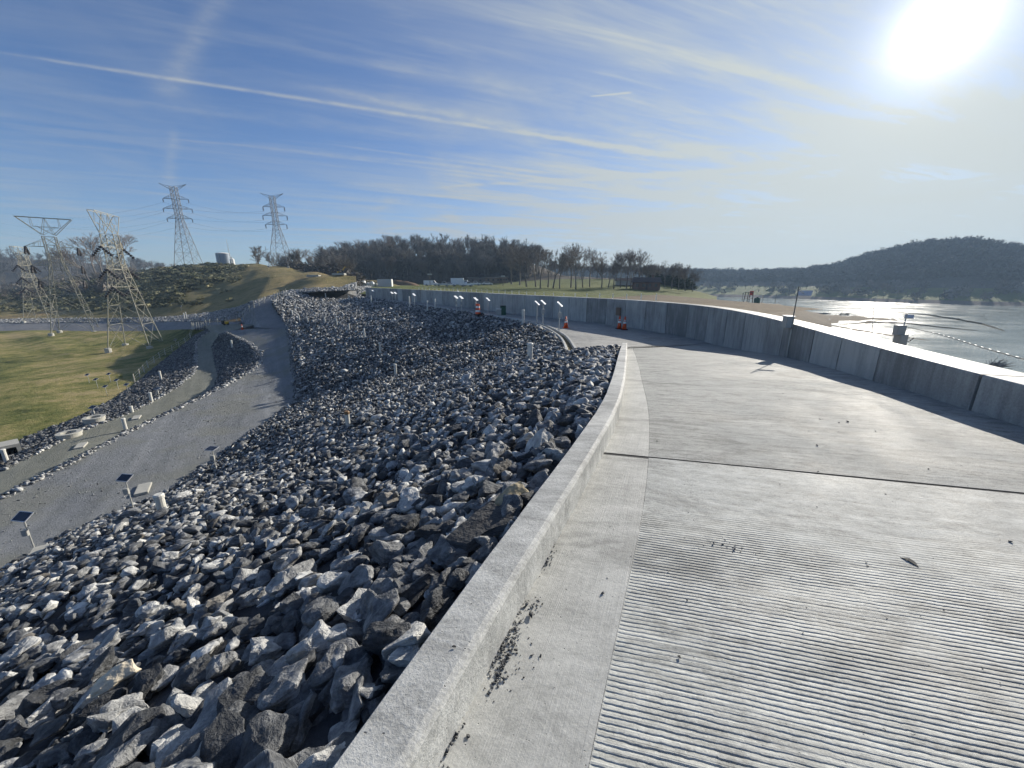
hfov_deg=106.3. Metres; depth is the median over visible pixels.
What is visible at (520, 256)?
bare tree
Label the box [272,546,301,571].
riprap rock
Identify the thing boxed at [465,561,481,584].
riprap rock
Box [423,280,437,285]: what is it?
parked van
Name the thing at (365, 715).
riprap rock
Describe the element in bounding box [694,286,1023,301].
meadow
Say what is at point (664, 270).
bare tree
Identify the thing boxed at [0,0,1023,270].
sky
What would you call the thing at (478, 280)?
office trailer
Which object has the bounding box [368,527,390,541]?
riprap rock
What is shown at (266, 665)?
riprap rock
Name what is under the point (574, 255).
bare tree
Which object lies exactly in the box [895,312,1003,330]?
gravel spit
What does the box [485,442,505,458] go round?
riprap rock
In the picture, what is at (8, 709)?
riprap rock
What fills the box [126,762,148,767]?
riprap rock
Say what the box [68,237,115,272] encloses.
bare tree
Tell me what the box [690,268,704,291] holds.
bare tree
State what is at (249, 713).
riprap rock
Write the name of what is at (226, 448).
slope toe stones
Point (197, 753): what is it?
riprap rock
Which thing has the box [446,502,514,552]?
rock
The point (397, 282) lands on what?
spoil heap
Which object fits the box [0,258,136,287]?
wooded ridge
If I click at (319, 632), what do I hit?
riprap rock
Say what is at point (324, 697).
riprap rock
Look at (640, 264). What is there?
bare tree
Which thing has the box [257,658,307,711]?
riprap rock
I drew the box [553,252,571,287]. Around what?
bare tree
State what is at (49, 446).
track edge stones
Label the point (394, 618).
riprap rock
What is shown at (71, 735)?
riprap rock
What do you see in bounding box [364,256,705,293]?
forest ridge
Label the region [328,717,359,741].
riprap rock
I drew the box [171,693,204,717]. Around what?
riprap rock
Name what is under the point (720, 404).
ramp slab
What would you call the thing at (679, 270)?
bare tree
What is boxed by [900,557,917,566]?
dead leaf
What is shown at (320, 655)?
riprap rock
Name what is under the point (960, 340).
floating boom
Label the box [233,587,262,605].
riprap rock
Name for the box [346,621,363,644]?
riprap rock
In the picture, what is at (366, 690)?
riprap rock
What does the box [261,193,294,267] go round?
pylon
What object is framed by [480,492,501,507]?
riprap rock
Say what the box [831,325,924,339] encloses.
gravel spit
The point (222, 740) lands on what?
riprap rock
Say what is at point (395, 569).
riprap rock
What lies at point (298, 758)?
riprap rock
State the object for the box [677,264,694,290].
bare tree
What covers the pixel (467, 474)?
riprap rock
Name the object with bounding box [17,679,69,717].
riprap rock
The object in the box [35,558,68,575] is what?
riprap rock
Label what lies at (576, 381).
riprap
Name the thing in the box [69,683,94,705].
riprap rock
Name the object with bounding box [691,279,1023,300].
shore trees
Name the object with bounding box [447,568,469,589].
riprap rock
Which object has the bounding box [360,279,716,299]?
plateau
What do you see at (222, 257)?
water tank
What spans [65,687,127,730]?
riprap rock
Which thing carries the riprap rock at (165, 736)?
on the dam face bedding at (316, 736)
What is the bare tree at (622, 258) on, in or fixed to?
on the plateau at (594, 289)
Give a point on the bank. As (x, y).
(908, 301)
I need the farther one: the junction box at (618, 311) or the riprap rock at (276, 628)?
the junction box at (618, 311)
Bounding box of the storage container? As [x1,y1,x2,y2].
[377,279,392,286]
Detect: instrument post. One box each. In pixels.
[11,511,34,547]
[88,405,96,414]
[116,474,133,507]
[205,446,218,469]
[540,300,545,324]
[557,302,562,330]
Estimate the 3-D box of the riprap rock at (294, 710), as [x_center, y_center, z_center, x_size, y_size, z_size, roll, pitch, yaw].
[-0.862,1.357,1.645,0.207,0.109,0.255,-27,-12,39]
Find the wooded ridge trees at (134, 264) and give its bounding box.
[0,246,299,286]
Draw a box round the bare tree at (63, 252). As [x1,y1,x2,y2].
[43,241,89,280]
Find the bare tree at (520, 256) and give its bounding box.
[502,245,537,286]
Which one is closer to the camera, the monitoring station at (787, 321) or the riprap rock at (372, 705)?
the riprap rock at (372, 705)
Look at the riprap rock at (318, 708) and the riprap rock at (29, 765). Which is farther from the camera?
the riprap rock at (29, 765)
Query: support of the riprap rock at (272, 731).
on the dam face bedding at (316, 736)
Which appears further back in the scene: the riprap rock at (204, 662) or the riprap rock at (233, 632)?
the riprap rock at (233, 632)
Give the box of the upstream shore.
[738,301,896,326]
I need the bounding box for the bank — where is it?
[709,294,1023,305]
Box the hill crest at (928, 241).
[539,235,1023,270]
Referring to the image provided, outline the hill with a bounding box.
[582,272,1023,287]
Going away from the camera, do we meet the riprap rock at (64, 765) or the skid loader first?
the riprap rock at (64, 765)
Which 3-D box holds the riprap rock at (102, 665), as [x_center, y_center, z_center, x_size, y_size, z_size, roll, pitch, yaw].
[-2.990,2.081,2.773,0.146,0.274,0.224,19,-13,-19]
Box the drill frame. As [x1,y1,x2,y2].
[743,291,753,302]
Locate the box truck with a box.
[451,278,467,285]
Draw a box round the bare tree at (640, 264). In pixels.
[630,252,650,276]
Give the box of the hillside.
[0,263,357,318]
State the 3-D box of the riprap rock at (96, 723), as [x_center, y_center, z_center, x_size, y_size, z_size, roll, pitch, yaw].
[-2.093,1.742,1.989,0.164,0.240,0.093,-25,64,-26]
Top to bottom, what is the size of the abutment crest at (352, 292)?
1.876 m
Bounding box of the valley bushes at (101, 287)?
[0,266,139,299]
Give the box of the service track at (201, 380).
[0,332,219,494]
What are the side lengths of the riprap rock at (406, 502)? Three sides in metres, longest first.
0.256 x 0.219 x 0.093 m
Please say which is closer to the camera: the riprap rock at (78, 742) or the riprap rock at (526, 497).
the riprap rock at (78, 742)
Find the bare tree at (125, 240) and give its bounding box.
[109,234,137,272]
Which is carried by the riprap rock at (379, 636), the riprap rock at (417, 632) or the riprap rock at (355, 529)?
the riprap rock at (417, 632)
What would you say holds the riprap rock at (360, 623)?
on the riprap rock at (355, 631)
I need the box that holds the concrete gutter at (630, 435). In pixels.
[604,347,648,455]
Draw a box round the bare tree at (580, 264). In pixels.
[570,252,594,287]
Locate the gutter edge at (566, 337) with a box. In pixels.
[375,298,575,348]
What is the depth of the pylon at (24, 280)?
100.02 m
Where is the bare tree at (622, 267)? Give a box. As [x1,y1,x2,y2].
[611,251,631,287]
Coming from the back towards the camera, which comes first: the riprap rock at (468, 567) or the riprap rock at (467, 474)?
the riprap rock at (467, 474)
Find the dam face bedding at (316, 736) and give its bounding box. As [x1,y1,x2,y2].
[0,292,573,767]
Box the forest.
[309,233,544,278]
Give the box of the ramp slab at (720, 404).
[633,346,1023,492]
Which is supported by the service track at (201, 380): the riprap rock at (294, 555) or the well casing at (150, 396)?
the well casing at (150, 396)
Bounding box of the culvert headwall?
[0,439,21,456]
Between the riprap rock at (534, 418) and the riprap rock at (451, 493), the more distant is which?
the riprap rock at (534, 418)
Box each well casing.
[0,448,8,461]
[121,418,127,429]
[148,392,152,401]
[152,492,166,509]
[344,410,350,427]
[393,364,396,375]
[527,343,532,358]
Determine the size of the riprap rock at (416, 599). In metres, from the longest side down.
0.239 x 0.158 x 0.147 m
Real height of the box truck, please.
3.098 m
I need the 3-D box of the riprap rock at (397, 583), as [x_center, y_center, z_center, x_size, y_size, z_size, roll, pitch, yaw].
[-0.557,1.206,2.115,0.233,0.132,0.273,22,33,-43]
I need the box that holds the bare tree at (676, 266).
[669,263,682,288]
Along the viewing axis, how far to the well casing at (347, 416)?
12.77 m
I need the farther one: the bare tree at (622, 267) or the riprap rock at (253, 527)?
the bare tree at (622, 267)
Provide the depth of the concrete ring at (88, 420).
27.36 m
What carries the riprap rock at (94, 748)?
on the dam face bedding at (316, 736)
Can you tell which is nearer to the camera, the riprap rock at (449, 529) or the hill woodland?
the riprap rock at (449, 529)
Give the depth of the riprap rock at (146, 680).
2.21 m
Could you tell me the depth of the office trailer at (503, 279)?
166.68 m
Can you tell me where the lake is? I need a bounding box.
[717,297,1023,372]
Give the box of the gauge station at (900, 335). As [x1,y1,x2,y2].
[892,313,913,345]
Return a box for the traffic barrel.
[474,304,481,314]
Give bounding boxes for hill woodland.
[541,236,1023,283]
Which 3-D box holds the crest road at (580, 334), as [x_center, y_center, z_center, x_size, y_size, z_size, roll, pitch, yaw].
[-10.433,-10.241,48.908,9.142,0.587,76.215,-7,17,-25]
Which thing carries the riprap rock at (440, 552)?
on the dam face bedding at (316, 736)
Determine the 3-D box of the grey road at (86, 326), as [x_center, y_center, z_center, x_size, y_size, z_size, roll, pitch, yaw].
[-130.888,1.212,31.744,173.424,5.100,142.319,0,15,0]
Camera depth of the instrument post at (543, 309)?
24.55 m
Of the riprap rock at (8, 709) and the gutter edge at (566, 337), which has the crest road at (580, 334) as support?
the gutter edge at (566, 337)
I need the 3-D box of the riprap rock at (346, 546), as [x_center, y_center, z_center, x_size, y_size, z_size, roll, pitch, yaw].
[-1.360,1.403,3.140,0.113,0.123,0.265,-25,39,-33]
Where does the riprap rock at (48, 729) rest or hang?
on the dam face bedding at (316, 736)
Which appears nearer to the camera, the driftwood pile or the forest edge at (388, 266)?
the driftwood pile
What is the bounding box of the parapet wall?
[365,288,1023,426]
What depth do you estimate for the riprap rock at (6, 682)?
3.37 m
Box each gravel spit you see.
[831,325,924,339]
[840,322,977,330]
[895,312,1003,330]
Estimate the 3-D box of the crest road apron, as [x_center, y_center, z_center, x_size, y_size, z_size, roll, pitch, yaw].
[5.472,-1.595,15.885,7.378,0.269,1.383,-6,16,-22]
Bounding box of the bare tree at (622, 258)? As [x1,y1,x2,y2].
[610,254,633,288]
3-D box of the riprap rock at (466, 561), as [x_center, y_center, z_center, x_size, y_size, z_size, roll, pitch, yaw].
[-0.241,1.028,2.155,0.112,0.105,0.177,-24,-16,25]
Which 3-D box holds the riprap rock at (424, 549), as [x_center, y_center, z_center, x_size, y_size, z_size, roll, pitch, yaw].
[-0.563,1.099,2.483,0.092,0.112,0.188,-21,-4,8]
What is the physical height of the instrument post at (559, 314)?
1.940 m
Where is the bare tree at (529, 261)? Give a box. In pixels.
[518,245,547,286]
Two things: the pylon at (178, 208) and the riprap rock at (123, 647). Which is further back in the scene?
the pylon at (178, 208)
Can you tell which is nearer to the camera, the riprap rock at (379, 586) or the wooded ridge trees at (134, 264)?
the riprap rock at (379, 586)
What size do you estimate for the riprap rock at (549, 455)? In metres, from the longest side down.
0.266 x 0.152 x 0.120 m
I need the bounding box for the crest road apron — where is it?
[638,344,716,347]
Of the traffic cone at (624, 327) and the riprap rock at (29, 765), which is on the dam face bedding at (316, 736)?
the riprap rock at (29, 765)
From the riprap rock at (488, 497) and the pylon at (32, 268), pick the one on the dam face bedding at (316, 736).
the riprap rock at (488, 497)
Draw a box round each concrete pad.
[27,542,53,556]
[73,442,87,449]
[131,415,141,419]
[134,482,151,496]
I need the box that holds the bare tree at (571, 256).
[560,243,585,287]
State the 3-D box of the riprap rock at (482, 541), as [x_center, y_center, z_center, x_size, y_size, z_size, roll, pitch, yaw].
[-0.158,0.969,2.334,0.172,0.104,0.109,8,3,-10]
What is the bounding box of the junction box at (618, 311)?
[616,307,620,324]
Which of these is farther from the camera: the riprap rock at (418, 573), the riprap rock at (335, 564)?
the riprap rock at (335, 564)
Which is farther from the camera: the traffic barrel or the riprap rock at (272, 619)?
the traffic barrel
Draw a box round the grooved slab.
[589,458,1023,767]
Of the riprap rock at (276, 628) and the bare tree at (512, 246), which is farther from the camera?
the bare tree at (512, 246)
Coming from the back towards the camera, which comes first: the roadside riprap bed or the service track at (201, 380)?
the roadside riprap bed
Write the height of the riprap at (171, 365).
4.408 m
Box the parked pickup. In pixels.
[459,282,473,286]
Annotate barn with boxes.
[615,278,632,284]
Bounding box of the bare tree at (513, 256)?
[499,241,523,283]
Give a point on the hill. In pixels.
(953, 281)
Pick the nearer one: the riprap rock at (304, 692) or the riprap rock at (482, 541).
the riprap rock at (304, 692)
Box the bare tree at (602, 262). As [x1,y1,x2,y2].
[587,257,608,287]
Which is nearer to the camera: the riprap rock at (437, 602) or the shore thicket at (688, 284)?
the riprap rock at (437, 602)
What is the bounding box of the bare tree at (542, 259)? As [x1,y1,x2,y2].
[533,249,552,287]
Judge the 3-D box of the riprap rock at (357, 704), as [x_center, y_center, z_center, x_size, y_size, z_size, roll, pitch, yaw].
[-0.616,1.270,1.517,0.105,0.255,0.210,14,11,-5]
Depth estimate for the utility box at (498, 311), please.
32.84 m
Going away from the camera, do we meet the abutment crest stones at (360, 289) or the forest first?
the abutment crest stones at (360, 289)
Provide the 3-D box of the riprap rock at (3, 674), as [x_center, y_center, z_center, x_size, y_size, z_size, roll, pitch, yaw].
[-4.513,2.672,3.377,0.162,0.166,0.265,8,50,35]
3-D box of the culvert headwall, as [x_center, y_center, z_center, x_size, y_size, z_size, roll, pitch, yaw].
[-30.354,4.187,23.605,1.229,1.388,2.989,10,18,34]
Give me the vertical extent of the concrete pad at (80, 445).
0.096 m
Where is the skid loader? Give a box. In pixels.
[221,320,228,324]
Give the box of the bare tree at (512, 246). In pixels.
[497,242,531,284]
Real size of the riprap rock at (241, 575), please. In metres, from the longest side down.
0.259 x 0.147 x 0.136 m
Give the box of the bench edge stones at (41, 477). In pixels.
[0,332,264,498]
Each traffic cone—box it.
[562,316,568,327]
[615,316,621,328]
[620,317,627,329]
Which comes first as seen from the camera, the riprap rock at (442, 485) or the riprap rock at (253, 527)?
the riprap rock at (442, 485)
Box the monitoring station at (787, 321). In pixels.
[781,286,812,356]
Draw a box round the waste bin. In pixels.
[500,306,505,314]
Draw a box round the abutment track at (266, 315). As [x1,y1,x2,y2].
[254,297,287,328]
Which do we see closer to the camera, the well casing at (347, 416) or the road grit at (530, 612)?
the road grit at (530, 612)
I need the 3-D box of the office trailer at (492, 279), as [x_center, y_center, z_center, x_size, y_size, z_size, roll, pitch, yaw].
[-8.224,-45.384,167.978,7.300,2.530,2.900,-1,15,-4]
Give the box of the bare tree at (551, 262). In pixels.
[527,247,563,286]
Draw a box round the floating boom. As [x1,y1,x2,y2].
[862,320,1023,359]
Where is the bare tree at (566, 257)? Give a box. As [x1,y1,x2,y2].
[552,246,578,287]
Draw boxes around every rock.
[0,636,41,662]
[0,671,17,679]
[0,672,38,693]
[0,680,21,702]
[0,689,32,705]
[0,692,29,720]
[0,715,28,739]
[0,719,5,727]
[0,737,22,747]
[0,745,19,762]
[0,757,18,764]
[3,758,36,767]
[13,750,41,766]
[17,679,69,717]
[21,666,37,689]
[21,717,56,739]
[25,697,72,723]
[30,714,72,746]
[33,741,73,767]
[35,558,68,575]
[46,687,78,709]
[55,639,92,663]
[55,755,75,767]
[57,760,71,767]
[60,726,82,741]
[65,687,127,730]
[67,729,100,755]
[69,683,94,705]
[70,686,98,714]
[70,731,107,767]
[74,738,107,760]
[77,645,113,691]
[80,647,118,672]
[81,658,134,677]
[81,697,120,734]
[86,708,128,732]
[89,628,118,659]
[90,659,141,698]
[92,726,158,767]
[94,706,165,762]
[99,693,148,732]
[112,706,143,733]
[114,637,144,655]
[126,615,164,638]
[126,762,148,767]
[132,663,164,702]
[136,620,164,636]
[138,643,171,661]
[143,703,181,754]
[148,622,185,649]
[150,664,178,691]
[150,722,189,762]
[154,729,191,767]
[156,605,173,615]
[160,730,202,767]
[166,688,187,710]
[167,632,193,654]
[171,656,196,687]
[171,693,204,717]
[172,653,211,692]
[182,699,204,728]
[190,677,231,735]
[191,679,216,697]
[191,749,199,757]
[198,609,228,628]
[199,659,210,667]
[199,700,250,739]
[200,708,244,767]
[202,614,236,640]
[203,590,234,612]
[205,651,239,680]
[216,665,266,716]
[224,614,259,640]
[231,568,251,593]
[231,671,248,682]
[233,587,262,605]
[235,643,249,658]
[235,710,298,767]
[238,590,258,609]
[240,704,262,730]
[243,675,274,705]
[246,522,272,534]
[246,565,261,583]
[248,638,281,665]
[250,636,285,659]
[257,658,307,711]
[258,560,277,574]
[258,659,274,672]
[260,613,282,635]
[264,611,284,626]
[265,571,293,597]
[265,606,278,622]
[267,655,290,675]
[271,614,295,634]
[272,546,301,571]
[279,592,303,613]
[281,615,297,632]
[283,700,303,715]
[284,609,303,637]
[285,619,331,664]
[286,559,316,589]
[286,681,329,726]
[287,690,316,757]
[287,746,325,766]
[297,593,323,619]
[297,736,345,767]
[299,625,310,640]
[301,595,338,627]
[307,638,358,689]
[309,690,324,722]
[310,644,346,690]
[313,648,327,665]
[316,571,349,594]
[317,678,332,708]
[320,546,342,565]
[326,614,344,627]
[326,623,361,645]
[327,732,357,754]
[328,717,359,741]
[330,550,358,569]
[330,657,372,713]
[337,564,373,594]
[337,588,366,621]
[340,555,371,572]
[341,543,350,556]
[344,645,372,664]
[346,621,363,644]
[348,672,368,722]
[350,522,371,534]
[357,619,364,628]
[357,653,372,668]
[359,683,384,699]
[360,588,376,619]
[360,693,384,719]
[361,577,393,602]
[361,699,381,723]
[362,542,373,558]
[362,621,410,655]
[363,588,399,633]
[365,505,383,512]
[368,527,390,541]
[368,539,402,565]
[368,677,392,700]
[373,563,388,580]
[379,656,385,668]
[380,660,406,683]
[381,621,430,660]
[384,513,419,534]
[385,614,404,622]
[386,562,409,578]
[388,643,418,666]
[393,578,408,610]
[393,597,410,616]
[396,557,431,583]
[397,491,419,513]
[397,572,434,598]
[401,548,433,563]
[401,612,427,628]
[403,545,416,554]
[405,564,443,582]
[407,537,426,548]
[407,564,439,608]
[412,567,438,579]
[414,523,442,538]
[418,541,433,557]
[419,516,431,527]
[419,586,456,627]
[421,494,444,507]
[425,517,441,524]
[426,521,455,545]
[427,534,455,568]
[438,480,448,495]
[440,567,454,581]
[444,520,454,535]
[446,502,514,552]
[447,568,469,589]
[448,489,457,498]
[448,557,466,568]
[451,480,477,496]
[452,470,472,482]
[455,557,478,567]
[459,499,476,510]
[459,562,473,571]
[461,475,485,490]
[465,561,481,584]
[471,542,492,563]
[472,536,497,550]
[477,480,502,499]
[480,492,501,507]
[483,493,494,502]
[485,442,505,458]
[493,459,511,480]
[494,481,528,505]
[498,494,522,516]
[498,522,509,538]
[504,482,528,489]
[516,468,534,480]
[520,490,535,509]
[522,459,551,473]
[524,409,542,427]
[525,428,553,452]
[529,471,548,488]
[530,469,550,479]
[533,454,546,459]
[537,448,564,460]
[541,438,555,454]
[546,448,562,458]
[548,436,570,448]
[556,447,567,453]
[557,414,574,426]
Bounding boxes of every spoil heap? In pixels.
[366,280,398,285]
[393,280,418,285]
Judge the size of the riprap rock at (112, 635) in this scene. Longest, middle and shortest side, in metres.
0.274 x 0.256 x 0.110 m
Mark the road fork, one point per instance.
(219, 328)
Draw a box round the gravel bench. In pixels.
[0,328,297,568]
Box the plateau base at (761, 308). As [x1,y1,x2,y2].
[361,294,817,312]
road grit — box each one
[440,723,469,767]
[484,606,541,690]
[486,637,517,701]
[519,599,542,617]
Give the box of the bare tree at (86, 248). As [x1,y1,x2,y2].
[66,233,105,276]
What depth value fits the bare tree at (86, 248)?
200.33 m
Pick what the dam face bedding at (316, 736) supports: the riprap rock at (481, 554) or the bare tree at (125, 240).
the riprap rock at (481, 554)
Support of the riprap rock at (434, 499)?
on the riprap at (576, 381)
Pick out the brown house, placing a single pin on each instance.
(647, 283)
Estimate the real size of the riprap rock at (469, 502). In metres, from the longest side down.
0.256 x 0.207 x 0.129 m
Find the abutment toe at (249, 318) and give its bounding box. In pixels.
[241,300,263,327]
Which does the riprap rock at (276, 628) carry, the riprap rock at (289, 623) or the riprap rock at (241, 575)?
the riprap rock at (289, 623)
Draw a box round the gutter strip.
[438,454,647,767]
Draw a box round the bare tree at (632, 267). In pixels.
[622,252,636,287]
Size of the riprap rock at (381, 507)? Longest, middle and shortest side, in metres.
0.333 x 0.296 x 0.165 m
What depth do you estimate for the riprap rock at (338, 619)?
2.10 m
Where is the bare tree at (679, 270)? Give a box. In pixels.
[665,263,692,289]
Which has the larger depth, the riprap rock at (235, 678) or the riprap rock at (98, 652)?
the riprap rock at (98, 652)
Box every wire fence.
[132,323,193,381]
[191,316,237,329]
[242,288,285,318]
[422,287,656,300]
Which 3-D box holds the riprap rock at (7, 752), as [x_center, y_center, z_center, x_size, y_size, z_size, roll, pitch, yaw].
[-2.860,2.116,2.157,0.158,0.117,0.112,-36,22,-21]
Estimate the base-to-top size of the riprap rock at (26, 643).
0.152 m
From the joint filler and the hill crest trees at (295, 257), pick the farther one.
the hill crest trees at (295, 257)
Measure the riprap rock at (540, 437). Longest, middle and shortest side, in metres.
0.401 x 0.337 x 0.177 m
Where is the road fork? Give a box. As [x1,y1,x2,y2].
[205,324,252,332]
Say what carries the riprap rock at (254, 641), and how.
on the dam face bedding at (316, 736)
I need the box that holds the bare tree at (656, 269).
[652,263,660,275]
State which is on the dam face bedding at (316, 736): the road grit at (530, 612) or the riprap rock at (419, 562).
the riprap rock at (419, 562)
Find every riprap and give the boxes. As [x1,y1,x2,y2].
[0,287,356,322]
[0,287,620,767]
[0,325,209,470]
[0,332,260,495]
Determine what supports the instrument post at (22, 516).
on the dam face bedding at (316, 736)
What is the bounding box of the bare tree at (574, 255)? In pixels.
[562,246,595,288]
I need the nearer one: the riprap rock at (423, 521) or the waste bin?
the riprap rock at (423, 521)
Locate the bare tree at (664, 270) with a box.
[655,260,672,286]
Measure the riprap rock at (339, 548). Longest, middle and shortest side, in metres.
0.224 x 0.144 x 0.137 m
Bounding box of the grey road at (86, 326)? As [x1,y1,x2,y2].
[0,322,240,330]
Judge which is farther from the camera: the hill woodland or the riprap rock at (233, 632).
the hill woodland
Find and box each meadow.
[0,329,203,441]
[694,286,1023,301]
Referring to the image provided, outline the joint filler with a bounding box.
[604,452,1023,494]
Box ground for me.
[207,304,646,767]
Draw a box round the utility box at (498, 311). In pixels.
[496,309,500,314]
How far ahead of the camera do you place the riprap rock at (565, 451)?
3.51 m
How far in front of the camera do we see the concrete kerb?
1.54 m
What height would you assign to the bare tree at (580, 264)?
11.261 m
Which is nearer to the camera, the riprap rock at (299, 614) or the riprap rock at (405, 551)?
the riprap rock at (299, 614)
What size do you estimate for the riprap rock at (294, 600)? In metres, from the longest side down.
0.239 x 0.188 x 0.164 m
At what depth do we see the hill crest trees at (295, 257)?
152.97 m
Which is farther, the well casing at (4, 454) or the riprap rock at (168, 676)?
the well casing at (4, 454)
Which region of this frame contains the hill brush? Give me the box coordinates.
[0,263,249,311]
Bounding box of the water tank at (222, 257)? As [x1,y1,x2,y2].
[215,252,229,263]
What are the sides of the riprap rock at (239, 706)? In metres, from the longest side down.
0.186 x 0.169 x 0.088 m
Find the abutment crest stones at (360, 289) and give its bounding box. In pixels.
[282,282,371,295]
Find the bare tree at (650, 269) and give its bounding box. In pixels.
[639,259,656,276]
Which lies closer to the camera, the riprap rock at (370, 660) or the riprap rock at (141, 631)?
the riprap rock at (370, 660)
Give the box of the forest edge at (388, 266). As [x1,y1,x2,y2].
[313,251,530,282]
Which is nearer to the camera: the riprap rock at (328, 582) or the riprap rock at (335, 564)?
the riprap rock at (328, 582)
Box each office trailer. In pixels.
[468,278,484,283]
[485,277,498,282]
[499,277,507,282]
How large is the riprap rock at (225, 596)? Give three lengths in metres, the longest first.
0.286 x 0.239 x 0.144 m
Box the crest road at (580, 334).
[385,299,709,348]
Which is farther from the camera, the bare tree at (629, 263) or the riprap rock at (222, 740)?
the bare tree at (629, 263)
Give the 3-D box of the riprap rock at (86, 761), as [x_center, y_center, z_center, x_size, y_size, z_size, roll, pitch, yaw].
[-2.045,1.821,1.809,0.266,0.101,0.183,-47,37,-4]
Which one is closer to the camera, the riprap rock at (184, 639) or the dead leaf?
the dead leaf
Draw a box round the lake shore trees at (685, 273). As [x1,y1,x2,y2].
[643,264,701,288]
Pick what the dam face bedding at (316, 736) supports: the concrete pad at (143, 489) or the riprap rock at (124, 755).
the riprap rock at (124, 755)
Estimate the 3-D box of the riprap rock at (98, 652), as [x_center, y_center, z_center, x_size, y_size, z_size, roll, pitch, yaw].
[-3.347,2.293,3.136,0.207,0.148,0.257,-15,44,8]
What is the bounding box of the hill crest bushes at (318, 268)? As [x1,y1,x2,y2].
[274,259,369,285]
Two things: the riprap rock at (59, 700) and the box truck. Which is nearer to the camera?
the riprap rock at (59, 700)
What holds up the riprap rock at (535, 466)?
on the riprap at (576, 381)
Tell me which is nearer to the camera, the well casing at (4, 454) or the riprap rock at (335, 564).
the riprap rock at (335, 564)
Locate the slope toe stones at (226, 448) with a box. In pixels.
[1,328,301,568]
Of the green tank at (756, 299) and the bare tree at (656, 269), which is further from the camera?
the bare tree at (656, 269)
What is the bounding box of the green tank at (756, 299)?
[754,297,759,302]
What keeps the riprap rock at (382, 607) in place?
on the riprap rock at (355, 631)
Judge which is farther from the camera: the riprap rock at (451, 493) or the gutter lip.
the gutter lip
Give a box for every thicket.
[328,263,531,282]
[648,273,698,289]
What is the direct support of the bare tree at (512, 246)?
on the plateau at (594, 289)
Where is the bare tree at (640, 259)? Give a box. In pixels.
[626,250,647,276]
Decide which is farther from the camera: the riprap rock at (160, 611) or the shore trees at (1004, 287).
the shore trees at (1004, 287)
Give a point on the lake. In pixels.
(1009, 321)
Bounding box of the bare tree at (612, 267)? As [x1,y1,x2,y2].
[608,261,627,287]
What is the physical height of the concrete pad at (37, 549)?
0.096 m
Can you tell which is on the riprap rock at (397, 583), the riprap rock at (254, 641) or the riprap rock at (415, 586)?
the riprap rock at (415, 586)
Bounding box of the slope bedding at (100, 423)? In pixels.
[1,334,204,462]
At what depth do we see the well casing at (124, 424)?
25.16 m
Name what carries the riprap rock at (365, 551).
on the dam face bedding at (316, 736)
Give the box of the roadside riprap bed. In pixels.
[39,290,347,322]
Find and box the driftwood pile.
[985,357,1015,367]
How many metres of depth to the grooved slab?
1.75 m
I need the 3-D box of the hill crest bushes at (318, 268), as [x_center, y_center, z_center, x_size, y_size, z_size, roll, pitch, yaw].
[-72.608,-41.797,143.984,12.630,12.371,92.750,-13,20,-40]
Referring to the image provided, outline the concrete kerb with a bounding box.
[333,343,626,767]
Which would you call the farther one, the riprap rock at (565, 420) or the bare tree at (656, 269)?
the bare tree at (656, 269)
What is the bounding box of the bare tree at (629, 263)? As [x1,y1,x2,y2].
[612,248,648,287]
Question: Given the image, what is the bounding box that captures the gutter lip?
[403,302,567,350]
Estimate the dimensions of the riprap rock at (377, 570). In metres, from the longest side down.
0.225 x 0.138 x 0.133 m
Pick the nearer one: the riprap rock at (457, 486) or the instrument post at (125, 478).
the riprap rock at (457, 486)
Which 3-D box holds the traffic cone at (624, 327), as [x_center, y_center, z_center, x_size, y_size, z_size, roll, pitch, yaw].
[6.698,-3.610,22.821,0.380,0.782,0.380,0,15,0]
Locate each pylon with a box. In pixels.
[9,246,58,323]
[14,216,98,335]
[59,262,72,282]
[86,209,162,352]
[159,183,202,265]
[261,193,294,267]
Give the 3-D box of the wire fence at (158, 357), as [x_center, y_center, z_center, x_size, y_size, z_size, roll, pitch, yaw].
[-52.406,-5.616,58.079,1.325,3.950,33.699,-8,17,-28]
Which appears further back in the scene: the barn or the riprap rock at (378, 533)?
the barn
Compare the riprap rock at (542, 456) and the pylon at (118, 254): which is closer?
the riprap rock at (542, 456)
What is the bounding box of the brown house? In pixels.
[631,275,661,289]
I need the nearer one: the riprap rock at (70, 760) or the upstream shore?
the riprap rock at (70, 760)
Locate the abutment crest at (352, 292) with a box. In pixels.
[336,286,371,295]
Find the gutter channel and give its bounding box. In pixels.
[549,328,572,350]
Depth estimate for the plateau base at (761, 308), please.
61.70 m
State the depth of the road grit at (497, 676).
1.53 m
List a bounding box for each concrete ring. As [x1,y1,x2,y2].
[54,429,82,439]
[82,414,105,424]
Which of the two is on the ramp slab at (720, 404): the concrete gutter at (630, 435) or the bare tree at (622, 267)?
the concrete gutter at (630, 435)
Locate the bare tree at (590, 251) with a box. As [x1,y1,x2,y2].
[579,248,608,286]
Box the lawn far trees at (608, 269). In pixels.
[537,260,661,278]
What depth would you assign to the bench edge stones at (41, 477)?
21.48 m
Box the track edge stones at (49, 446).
[0,332,208,470]
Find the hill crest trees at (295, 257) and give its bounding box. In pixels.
[249,246,357,273]
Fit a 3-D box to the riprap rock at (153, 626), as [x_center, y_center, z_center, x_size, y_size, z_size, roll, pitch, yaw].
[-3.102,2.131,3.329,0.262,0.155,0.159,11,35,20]
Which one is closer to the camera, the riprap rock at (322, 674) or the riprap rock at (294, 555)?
the riprap rock at (322, 674)

